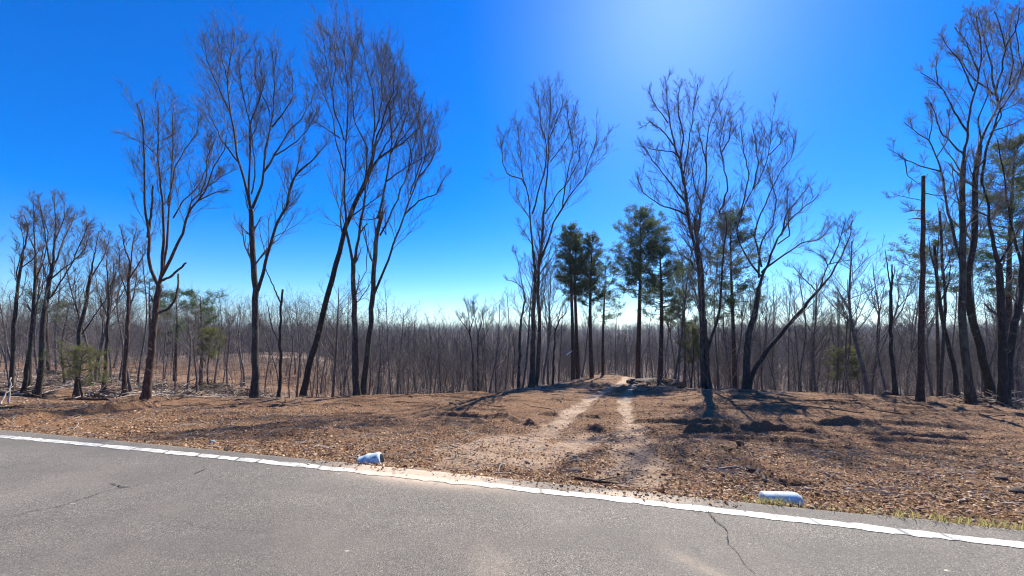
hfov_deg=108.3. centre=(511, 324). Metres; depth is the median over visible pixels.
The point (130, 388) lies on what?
woodland tree
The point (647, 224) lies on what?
pine tree
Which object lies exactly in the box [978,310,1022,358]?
woodland tree
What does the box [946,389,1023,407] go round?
brush pile
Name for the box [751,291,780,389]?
woodland tree
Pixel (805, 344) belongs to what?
woodland tree
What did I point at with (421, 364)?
woodland tree
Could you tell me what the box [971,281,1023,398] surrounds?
woodland tree
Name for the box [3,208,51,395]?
bare tree
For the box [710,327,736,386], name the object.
woodland tree
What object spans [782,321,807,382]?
woodland tree
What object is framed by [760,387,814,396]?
fallen branch
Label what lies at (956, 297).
woodland tree
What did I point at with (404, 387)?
woodland tree
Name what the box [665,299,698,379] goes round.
woodland tree
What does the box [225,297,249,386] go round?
woodland tree
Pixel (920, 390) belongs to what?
dead snag
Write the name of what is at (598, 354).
woodland tree
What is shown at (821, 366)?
woodland tree
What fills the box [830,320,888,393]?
woodland tree
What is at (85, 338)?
woodland tree
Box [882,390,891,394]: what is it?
tree stump
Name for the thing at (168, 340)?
woodland tree
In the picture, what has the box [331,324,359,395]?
woodland tree
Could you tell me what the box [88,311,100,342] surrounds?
woodland tree
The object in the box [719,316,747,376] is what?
woodland tree
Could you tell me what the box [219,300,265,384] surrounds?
woodland tree
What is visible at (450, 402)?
dark slash
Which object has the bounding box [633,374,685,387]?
brush pile
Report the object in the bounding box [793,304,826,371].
woodland tree
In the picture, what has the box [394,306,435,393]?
woodland tree
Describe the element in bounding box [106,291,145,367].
woodland tree
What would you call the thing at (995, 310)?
woodland tree
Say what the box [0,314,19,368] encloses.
woodland tree
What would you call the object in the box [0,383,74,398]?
brush pile
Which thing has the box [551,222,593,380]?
pine tree
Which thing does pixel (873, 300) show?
woodland tree
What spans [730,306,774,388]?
woodland tree
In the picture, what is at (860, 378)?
woodland tree
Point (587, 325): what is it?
woodland tree
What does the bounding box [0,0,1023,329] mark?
sky
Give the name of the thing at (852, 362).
young pine
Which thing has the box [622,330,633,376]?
woodland tree
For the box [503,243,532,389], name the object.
bare tree
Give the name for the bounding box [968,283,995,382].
woodland tree
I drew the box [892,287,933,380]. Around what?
woodland tree
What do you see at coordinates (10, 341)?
woodland tree
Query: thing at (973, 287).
woodland tree
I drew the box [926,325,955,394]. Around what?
woodland tree
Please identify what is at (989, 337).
woodland tree
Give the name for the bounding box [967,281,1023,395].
woodland tree
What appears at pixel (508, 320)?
woodland tree
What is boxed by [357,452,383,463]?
culvert pipe
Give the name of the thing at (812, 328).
woodland tree
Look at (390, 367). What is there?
woodland tree
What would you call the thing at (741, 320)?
woodland tree
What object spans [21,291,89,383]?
woodland tree
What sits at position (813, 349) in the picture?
woodland tree
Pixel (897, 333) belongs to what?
woodland tree
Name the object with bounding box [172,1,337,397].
bare tree
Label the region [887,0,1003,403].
bare tree
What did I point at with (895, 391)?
dead snag
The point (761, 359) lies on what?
curved tree
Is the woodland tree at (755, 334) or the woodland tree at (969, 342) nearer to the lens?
the woodland tree at (755, 334)
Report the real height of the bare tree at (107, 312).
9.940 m
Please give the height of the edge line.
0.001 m
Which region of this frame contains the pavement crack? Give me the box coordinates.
[705,510,757,575]
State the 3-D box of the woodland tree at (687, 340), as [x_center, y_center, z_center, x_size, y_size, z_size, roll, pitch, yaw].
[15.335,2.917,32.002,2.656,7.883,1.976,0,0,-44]
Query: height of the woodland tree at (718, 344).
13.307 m
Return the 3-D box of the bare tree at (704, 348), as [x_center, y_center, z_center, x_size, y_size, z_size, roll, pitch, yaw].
[11.389,-6.583,23.041,6.633,20.977,11.223,0,0,26]
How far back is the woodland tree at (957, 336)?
30.94 m
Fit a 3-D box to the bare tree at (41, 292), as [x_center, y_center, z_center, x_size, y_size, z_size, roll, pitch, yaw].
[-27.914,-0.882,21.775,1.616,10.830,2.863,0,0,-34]
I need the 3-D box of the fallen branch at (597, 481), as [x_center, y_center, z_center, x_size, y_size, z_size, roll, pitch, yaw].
[1.100,1.830,4.243,0.765,0.302,0.357,0,0,0]
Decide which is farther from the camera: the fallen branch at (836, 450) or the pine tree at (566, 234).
the pine tree at (566, 234)
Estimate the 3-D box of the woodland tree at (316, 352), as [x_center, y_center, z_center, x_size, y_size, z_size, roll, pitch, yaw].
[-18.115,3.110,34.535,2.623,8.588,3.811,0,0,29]
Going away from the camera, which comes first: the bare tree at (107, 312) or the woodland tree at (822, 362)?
the bare tree at (107, 312)
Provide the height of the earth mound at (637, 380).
1.089 m
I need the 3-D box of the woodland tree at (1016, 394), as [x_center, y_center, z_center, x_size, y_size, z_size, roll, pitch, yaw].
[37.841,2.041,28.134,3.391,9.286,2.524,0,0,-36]
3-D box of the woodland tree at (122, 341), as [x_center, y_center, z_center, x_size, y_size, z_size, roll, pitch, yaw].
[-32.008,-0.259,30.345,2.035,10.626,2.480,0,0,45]
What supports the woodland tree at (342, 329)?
on the ground at (620, 382)
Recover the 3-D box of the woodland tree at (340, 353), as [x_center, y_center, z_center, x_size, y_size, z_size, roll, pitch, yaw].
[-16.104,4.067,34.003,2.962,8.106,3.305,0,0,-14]
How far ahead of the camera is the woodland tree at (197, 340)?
28.06 m
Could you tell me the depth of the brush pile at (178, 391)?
22.91 m
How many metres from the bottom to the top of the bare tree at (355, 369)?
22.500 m
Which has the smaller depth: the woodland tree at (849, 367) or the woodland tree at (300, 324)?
the woodland tree at (849, 367)
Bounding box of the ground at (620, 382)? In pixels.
[0,330,1023,529]
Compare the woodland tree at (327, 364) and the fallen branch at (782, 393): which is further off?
the woodland tree at (327, 364)
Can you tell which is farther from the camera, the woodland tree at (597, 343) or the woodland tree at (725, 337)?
the woodland tree at (597, 343)
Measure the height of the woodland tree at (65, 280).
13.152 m
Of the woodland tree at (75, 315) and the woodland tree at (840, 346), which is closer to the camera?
the woodland tree at (840, 346)
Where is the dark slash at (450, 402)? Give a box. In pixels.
[0,358,1022,416]
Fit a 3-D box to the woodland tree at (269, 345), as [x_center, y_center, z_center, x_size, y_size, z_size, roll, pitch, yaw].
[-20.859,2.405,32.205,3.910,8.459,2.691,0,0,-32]
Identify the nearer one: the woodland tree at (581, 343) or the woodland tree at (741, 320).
the woodland tree at (741, 320)
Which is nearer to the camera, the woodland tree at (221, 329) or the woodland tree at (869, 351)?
the woodland tree at (221, 329)
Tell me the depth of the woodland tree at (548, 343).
30.13 m
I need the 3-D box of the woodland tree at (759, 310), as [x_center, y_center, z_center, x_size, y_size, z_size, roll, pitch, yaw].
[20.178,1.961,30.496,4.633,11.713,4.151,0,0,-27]
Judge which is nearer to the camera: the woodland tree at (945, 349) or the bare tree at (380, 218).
the bare tree at (380, 218)
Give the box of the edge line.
[0,435,1023,547]
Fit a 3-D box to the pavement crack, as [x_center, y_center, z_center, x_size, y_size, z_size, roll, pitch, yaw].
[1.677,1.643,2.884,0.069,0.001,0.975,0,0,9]
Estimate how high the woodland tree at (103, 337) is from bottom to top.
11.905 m
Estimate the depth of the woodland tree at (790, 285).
25.93 m
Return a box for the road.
[0,430,1023,575]
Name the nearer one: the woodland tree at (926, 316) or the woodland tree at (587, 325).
the woodland tree at (926, 316)
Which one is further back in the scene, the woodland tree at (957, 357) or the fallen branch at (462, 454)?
the woodland tree at (957, 357)
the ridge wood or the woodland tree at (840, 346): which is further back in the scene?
the ridge wood
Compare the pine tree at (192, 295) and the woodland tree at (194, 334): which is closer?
the woodland tree at (194, 334)
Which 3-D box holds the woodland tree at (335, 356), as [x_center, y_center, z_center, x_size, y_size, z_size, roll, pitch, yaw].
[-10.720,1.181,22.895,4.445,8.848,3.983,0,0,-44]
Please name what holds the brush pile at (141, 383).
on the ground at (620, 382)
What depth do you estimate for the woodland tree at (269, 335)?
64.04 m
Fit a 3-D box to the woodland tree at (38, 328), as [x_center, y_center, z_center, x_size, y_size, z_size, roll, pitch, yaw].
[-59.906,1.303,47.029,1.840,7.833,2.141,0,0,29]
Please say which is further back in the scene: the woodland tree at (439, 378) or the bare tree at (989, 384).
the woodland tree at (439, 378)
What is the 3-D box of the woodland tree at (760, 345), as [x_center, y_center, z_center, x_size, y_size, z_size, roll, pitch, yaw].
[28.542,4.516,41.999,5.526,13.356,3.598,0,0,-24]
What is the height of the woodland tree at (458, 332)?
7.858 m
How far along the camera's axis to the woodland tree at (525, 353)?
50.97 m
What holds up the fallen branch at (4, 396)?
on the ground at (620, 382)
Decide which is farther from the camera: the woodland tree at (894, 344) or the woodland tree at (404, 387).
the woodland tree at (404, 387)
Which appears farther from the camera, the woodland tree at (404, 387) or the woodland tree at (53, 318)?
the woodland tree at (53, 318)
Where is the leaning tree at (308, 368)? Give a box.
[299,41,439,397]
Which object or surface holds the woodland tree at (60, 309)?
on the ground at (620, 382)
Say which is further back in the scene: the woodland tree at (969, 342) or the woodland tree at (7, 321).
the woodland tree at (969, 342)
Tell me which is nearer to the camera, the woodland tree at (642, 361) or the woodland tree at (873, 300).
the woodland tree at (873, 300)
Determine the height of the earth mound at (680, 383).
1.538 m
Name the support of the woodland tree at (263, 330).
on the ground at (620, 382)
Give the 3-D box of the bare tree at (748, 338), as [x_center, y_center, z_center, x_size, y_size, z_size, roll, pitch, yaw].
[15.024,-3.900,20.435,9.023,16.068,4.148,0,0,-13]
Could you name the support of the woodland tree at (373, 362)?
on the ground at (620, 382)
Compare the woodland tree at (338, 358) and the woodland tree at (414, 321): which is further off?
the woodland tree at (338, 358)
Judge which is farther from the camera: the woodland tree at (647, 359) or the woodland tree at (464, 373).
the woodland tree at (647, 359)
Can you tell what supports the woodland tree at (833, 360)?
on the ground at (620, 382)
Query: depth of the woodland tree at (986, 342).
29.32 m
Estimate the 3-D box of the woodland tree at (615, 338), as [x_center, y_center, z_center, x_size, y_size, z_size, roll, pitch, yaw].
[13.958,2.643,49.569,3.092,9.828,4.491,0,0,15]
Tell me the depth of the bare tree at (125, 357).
20.97 m
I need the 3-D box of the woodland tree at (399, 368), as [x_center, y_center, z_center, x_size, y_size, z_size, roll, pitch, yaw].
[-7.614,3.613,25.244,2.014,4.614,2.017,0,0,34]
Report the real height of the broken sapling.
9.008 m
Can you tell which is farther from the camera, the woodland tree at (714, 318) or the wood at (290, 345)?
the wood at (290, 345)
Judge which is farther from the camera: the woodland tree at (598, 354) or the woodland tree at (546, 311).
the woodland tree at (598, 354)
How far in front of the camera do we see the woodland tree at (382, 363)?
38.03 m
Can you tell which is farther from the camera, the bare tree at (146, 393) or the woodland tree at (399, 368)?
the woodland tree at (399, 368)
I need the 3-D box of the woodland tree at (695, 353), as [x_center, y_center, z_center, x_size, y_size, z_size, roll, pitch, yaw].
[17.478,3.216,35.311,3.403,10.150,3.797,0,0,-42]
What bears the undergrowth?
on the ground at (620, 382)
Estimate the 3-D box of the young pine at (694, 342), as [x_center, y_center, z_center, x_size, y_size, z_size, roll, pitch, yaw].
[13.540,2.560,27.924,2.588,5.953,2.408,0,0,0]
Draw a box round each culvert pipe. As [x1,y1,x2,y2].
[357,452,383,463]
[759,491,804,505]
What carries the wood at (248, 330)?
on the ground at (620, 382)
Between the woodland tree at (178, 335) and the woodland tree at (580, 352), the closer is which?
the woodland tree at (178, 335)
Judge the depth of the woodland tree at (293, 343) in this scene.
57.56 m
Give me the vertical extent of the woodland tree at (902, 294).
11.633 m
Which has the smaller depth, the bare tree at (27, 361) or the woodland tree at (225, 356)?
the bare tree at (27, 361)
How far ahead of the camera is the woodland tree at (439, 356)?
43.52 m
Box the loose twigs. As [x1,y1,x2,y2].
[0,383,1023,503]
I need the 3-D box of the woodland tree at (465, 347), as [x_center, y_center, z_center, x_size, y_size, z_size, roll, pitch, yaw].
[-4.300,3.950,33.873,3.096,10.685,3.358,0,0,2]
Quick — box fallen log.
[63,398,120,400]
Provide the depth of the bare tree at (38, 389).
20.09 m
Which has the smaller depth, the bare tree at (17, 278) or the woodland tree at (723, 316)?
the bare tree at (17, 278)
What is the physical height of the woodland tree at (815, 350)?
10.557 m
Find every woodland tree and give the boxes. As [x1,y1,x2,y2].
[0,280,23,375]
[0,288,37,329]
[0,301,23,380]
[0,307,29,368]
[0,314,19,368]
[7,315,21,365]
[16,289,31,359]
[17,300,29,352]
[20,239,61,373]
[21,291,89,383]
[25,237,106,383]
[35,314,50,361]
[36,293,77,362]
[40,253,81,368]
[51,308,72,350]
[54,302,75,368]
[58,259,125,377]
[70,306,87,330]
[72,229,146,384]
[83,289,104,348]
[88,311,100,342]
[92,291,110,378]
[100,261,141,380]
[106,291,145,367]
[111,251,142,391]
[114,235,167,383]
[156,300,193,388]
[157,306,179,378]
[159,303,180,384]
[160,314,189,348]
[170,301,223,395]
[174,312,215,388]
[182,306,205,390]
[201,292,244,387]
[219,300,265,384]
[221,335,231,383]
[222,307,237,383]
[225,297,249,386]
[247,308,295,395]
[258,306,278,380]
[266,325,271,360]
[276,303,306,397]
[277,319,307,372]
[278,281,326,396]
[283,336,290,374]
[292,291,309,376]
[296,313,332,396]
[297,300,316,394]
[298,274,366,396]
[304,341,333,397]
[309,300,342,393]
[322,343,331,391]
[323,284,366,392]
[323,333,350,395]
[324,333,351,392]
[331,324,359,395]
[332,310,351,352]
[332,351,350,394]
[336,308,365,395]
[345,333,362,379]
[346,303,408,394]
[350,318,378,368]
[359,340,384,392]
[365,277,403,394]
[372,316,395,389]
[373,351,389,388]
[383,344,395,392]
[386,348,423,393]
[388,304,426,393]
[390,346,415,392]
[392,313,439,391]
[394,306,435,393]
[405,325,425,392]
[411,305,449,393]
[411,325,461,392]
[417,340,446,390]
[418,330,433,392]
[432,341,453,390]
[434,328,446,375]
[442,346,469,390]
[446,316,474,390]
[452,312,476,390]
[456,294,505,391]
[456,350,481,390]
[462,354,480,388]
[479,335,487,390]
[480,290,515,392]
[483,315,513,391]
[494,289,526,386]
[507,321,518,388]
[513,252,561,389]
[522,326,530,380]
[535,348,550,384]
[536,280,574,384]
[537,255,569,384]
[541,302,579,382]
[563,330,570,374]
[567,337,585,378]
[579,285,608,376]
[579,337,584,370]
[592,330,605,360]
[592,332,607,373]
[606,309,627,373]
[617,335,631,376]
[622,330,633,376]
[629,339,646,377]
[636,299,658,377]
[641,332,652,360]
[641,337,657,377]
[656,304,675,377]
[659,234,710,378]
[663,314,678,370]
[663,335,673,377]
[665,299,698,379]
[669,334,696,381]
[674,287,738,388]
[675,308,716,387]
[678,313,698,381]
[681,313,699,388]
[689,216,738,389]
[707,309,739,388]
[709,274,747,388]
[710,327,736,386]
[716,300,730,389]
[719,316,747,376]
[720,322,750,379]
[721,287,755,388]
[724,286,782,386]
[724,329,738,388]
[729,280,785,353]
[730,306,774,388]
[746,307,775,389]
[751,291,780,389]
[754,271,792,388]
[754,326,780,389]
[767,297,821,391]
[769,268,815,391]
[769,327,783,388]
[770,284,810,391]
[772,264,847,392]
[776,259,847,391]
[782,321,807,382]
[785,267,844,391]
[793,289,840,392]
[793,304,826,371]
[798,229,907,393]
[799,304,860,392]
[799,321,817,384]
[800,332,824,372]
[804,324,835,391]
[810,274,876,392]
[820,307,836,392]
[828,278,870,393]
[828,296,859,351]
[830,265,901,392]
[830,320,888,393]
[836,325,844,389]
[839,342,863,392]
[841,333,871,393]
[847,360,872,392]
[849,248,928,394]
[855,275,897,390]
[863,342,888,384]
[868,265,929,393]
[879,302,913,381]
[884,262,957,395]
[884,311,907,368]
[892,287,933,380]
[893,287,954,395]
[895,331,917,370]
[896,288,948,395]
[896,300,917,371]
[925,305,939,395]
[926,282,974,397]
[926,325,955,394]
[933,328,969,397]
[934,243,1003,343]
[944,342,973,388]
[945,311,982,389]
[946,341,992,385]
[953,246,989,391]
[958,259,1023,384]
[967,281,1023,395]
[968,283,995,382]
[969,294,997,383]
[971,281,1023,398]
[973,314,995,369]
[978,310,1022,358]
[986,295,1023,397]
[1012,285,1023,399]
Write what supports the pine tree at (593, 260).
on the ground at (620, 382)
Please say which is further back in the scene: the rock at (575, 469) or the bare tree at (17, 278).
the bare tree at (17, 278)
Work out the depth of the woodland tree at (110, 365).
32.97 m
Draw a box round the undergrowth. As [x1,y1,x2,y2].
[0,288,1023,397]
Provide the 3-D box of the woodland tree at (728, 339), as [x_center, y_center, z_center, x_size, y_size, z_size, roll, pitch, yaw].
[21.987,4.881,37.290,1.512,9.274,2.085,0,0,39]
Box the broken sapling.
[266,269,291,398]
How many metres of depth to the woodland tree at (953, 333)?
28.17 m
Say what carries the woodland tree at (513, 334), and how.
on the ground at (620, 382)
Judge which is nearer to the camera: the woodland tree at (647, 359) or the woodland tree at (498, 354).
the woodland tree at (498, 354)
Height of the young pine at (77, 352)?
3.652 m
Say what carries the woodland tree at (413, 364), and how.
on the ground at (620, 382)
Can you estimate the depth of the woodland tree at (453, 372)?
34.33 m
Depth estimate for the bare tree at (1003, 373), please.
17.39 m
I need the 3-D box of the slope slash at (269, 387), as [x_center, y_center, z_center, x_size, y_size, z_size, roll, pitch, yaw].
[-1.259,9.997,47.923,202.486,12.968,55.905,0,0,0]
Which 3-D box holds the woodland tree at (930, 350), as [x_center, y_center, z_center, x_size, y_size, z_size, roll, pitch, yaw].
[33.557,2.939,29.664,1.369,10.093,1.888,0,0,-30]
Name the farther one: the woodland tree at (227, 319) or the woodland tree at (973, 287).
the woodland tree at (227, 319)
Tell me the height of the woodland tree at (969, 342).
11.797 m
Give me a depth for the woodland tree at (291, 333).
26.84 m
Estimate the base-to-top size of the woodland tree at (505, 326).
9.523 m
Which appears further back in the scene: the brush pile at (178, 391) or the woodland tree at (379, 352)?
the woodland tree at (379, 352)
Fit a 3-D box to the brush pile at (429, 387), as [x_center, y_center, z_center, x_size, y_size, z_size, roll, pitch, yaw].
[-5.460,5.341,25.017,10.236,2.949,5.925,0,0,10]
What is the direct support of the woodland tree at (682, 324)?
on the ground at (620, 382)
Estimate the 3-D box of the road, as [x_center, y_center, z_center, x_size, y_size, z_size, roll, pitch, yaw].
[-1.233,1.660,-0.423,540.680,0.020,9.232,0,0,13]
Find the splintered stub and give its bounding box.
[7,377,11,403]
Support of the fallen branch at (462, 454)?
on the ground at (620, 382)
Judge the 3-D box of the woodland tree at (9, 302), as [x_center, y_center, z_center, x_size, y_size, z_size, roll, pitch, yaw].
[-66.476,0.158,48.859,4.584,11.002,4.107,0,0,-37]
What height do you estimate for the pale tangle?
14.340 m
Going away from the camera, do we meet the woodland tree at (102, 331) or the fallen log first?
the fallen log
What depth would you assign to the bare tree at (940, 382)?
21.75 m
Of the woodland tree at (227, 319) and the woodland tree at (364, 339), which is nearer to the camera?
the woodland tree at (364, 339)
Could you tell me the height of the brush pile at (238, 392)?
2.766 m
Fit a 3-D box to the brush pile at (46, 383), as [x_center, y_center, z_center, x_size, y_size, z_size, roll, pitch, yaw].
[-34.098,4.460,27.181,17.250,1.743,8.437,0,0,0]
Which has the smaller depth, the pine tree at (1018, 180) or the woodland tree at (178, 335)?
the pine tree at (1018, 180)
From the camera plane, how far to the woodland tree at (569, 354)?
64.84 m
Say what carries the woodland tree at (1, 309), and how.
on the ground at (620, 382)
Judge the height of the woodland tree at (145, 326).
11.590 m
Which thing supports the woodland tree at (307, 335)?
on the ground at (620, 382)
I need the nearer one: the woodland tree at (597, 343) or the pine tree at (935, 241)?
the pine tree at (935, 241)
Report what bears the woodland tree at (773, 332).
on the ground at (620, 382)
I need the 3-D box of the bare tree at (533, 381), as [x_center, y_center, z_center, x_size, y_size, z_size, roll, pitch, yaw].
[2.316,-6.641,23.491,8.640,22.079,5.887,0,0,0]
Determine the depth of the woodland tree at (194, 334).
23.74 m
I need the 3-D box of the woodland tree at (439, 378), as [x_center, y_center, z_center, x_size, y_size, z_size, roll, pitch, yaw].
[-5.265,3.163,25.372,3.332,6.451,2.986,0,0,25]
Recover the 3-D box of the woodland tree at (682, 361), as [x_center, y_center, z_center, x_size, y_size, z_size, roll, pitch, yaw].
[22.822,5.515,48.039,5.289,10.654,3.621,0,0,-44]
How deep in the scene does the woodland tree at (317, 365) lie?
29.83 m
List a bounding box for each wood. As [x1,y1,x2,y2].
[0,282,1023,395]
[0,315,994,381]
[36,320,1020,345]
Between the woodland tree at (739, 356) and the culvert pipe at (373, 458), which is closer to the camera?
the culvert pipe at (373, 458)
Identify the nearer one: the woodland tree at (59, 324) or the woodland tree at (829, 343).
the woodland tree at (829, 343)
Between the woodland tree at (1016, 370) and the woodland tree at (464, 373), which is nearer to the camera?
the woodland tree at (1016, 370)
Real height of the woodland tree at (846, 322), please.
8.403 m
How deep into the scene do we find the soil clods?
5.53 m
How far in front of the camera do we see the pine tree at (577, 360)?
33.41 m
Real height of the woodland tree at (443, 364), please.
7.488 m
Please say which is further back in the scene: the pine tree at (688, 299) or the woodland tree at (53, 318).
the woodland tree at (53, 318)
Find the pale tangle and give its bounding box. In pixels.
[0,326,1020,399]
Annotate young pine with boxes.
[37,337,118,397]
[189,325,226,389]
[674,320,708,387]
[824,345,867,392]
[842,316,860,381]
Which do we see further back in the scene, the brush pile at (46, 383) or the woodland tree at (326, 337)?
the woodland tree at (326, 337)
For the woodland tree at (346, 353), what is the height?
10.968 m
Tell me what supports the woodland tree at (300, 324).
on the ground at (620, 382)
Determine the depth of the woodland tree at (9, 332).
39.68 m
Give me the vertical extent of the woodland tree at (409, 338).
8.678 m
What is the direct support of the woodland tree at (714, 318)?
on the ground at (620, 382)
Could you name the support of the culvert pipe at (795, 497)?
on the ground at (620, 382)
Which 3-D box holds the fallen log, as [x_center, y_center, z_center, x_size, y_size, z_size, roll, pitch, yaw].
[-22.055,3.919,19.434,3.520,0.225,0.199,0,0,9]
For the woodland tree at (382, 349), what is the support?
on the ground at (620, 382)
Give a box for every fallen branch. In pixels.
[0,386,12,404]
[447,439,479,465]
[574,477,634,484]
[700,386,742,394]
[717,466,747,470]
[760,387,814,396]
[814,443,858,468]
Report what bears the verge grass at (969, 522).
on the ground at (620, 382)
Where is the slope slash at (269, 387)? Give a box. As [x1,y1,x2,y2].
[0,354,1023,399]
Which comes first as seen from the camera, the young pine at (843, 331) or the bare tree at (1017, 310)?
the bare tree at (1017, 310)
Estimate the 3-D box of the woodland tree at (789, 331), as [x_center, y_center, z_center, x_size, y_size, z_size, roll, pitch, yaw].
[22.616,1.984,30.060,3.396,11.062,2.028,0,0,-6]
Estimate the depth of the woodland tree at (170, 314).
30.08 m
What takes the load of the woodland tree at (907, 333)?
on the ground at (620, 382)
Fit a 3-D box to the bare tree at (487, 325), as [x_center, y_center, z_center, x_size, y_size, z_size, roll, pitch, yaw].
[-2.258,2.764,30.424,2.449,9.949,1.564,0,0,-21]
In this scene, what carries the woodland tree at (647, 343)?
on the ground at (620, 382)
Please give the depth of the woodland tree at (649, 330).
44.62 m
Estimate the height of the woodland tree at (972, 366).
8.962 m
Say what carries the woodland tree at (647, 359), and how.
on the ground at (620, 382)
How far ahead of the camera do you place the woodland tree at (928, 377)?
23.87 m
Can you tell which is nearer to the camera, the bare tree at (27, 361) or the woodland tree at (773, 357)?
the bare tree at (27, 361)
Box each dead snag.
[881,174,957,401]
[883,250,900,395]
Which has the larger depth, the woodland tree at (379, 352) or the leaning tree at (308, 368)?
the woodland tree at (379, 352)
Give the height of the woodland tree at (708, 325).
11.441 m
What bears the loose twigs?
on the ground at (620, 382)
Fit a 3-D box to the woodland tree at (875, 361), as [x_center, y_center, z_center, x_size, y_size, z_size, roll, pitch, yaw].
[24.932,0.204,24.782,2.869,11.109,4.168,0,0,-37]
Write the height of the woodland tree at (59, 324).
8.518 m
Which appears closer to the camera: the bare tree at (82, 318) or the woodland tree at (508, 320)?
the bare tree at (82, 318)
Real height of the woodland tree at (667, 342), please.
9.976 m
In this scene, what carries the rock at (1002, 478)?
on the ground at (620, 382)
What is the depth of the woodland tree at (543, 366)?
54.37 m
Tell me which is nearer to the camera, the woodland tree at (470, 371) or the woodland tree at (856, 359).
the woodland tree at (856, 359)
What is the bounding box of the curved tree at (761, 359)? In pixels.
[746,210,860,389]
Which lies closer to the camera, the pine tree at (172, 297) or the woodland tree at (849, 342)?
the woodland tree at (849, 342)
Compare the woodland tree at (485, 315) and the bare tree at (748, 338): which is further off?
the woodland tree at (485, 315)
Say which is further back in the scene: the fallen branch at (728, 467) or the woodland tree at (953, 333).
the woodland tree at (953, 333)
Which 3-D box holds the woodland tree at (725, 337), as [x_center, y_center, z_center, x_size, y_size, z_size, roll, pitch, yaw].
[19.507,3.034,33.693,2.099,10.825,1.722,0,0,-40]
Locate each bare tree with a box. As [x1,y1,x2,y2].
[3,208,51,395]
[9,188,62,395]
[20,223,60,389]
[21,188,99,397]
[59,221,128,397]
[84,242,124,392]
[110,77,256,399]
[110,217,156,395]
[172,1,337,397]
[295,0,421,395]
[341,23,452,394]
[453,294,487,390]
[470,300,495,390]
[482,68,618,387]
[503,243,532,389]
[541,292,574,384]
[628,65,767,389]
[705,92,841,388]
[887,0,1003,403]
[925,226,960,396]
[931,198,979,397]
[944,0,1023,399]
[949,39,1023,406]
[967,8,1023,405]
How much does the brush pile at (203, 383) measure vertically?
2.293 m
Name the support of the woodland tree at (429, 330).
on the ground at (620, 382)
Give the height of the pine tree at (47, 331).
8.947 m
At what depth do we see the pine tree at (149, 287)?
41.89 m
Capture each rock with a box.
[568,467,582,472]
[993,476,1009,480]
[1008,487,1023,493]
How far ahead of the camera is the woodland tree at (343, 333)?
26.03 m
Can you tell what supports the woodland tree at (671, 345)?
on the ground at (620, 382)
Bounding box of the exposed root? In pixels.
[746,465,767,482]
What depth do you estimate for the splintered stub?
10.32 m
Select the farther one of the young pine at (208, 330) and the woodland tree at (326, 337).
the woodland tree at (326, 337)
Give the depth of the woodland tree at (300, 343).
36.80 m
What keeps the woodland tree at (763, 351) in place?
on the ground at (620, 382)
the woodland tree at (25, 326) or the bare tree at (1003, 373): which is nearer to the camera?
the bare tree at (1003, 373)
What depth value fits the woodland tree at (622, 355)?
55.31 m
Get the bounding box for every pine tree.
[20,285,78,370]
[134,273,173,332]
[156,287,204,380]
[171,288,228,384]
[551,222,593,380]
[553,229,598,379]
[572,229,607,378]
[582,255,625,374]
[599,202,674,378]
[628,235,691,378]
[663,259,698,383]
[696,199,774,388]
[882,210,979,392]
[951,132,1023,397]
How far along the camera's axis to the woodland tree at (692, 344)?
31.44 m
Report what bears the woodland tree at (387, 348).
on the ground at (620, 382)
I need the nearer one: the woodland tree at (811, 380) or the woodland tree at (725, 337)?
the woodland tree at (811, 380)
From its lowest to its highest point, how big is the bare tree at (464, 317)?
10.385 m
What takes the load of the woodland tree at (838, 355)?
on the ground at (620, 382)
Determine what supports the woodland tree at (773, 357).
on the ground at (620, 382)
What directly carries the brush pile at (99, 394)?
on the ground at (620, 382)
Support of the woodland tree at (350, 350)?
on the ground at (620, 382)
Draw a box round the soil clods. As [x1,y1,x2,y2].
[2,388,1023,524]
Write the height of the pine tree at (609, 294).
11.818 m
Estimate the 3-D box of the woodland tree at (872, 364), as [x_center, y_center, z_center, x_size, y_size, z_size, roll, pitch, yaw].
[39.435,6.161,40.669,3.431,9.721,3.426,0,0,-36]
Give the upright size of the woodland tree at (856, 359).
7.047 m
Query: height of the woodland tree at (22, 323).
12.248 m
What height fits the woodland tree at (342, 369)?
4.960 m
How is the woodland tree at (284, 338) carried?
on the ground at (620, 382)
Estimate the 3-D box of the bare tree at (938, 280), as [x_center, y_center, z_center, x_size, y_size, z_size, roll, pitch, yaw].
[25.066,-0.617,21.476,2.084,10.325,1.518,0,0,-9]
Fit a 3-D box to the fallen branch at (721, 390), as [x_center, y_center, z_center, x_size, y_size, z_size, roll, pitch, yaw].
[10.931,3.357,18.947,0.900,0.537,2.541,0,0,-15]
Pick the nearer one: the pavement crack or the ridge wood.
the pavement crack
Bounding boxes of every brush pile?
[0,377,171,389]
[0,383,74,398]
[32,376,223,395]
[78,384,128,397]
[141,383,210,395]
[169,376,237,393]
[171,380,281,398]
[401,385,505,393]
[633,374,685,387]
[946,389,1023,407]
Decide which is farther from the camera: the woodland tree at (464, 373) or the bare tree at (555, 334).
the woodland tree at (464, 373)
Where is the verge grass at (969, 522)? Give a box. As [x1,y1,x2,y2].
[733,492,1023,529]
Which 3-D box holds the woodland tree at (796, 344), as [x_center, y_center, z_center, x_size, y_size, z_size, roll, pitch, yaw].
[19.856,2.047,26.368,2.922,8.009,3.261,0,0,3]
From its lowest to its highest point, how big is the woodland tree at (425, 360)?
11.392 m
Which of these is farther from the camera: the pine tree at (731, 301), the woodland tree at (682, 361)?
the woodland tree at (682, 361)

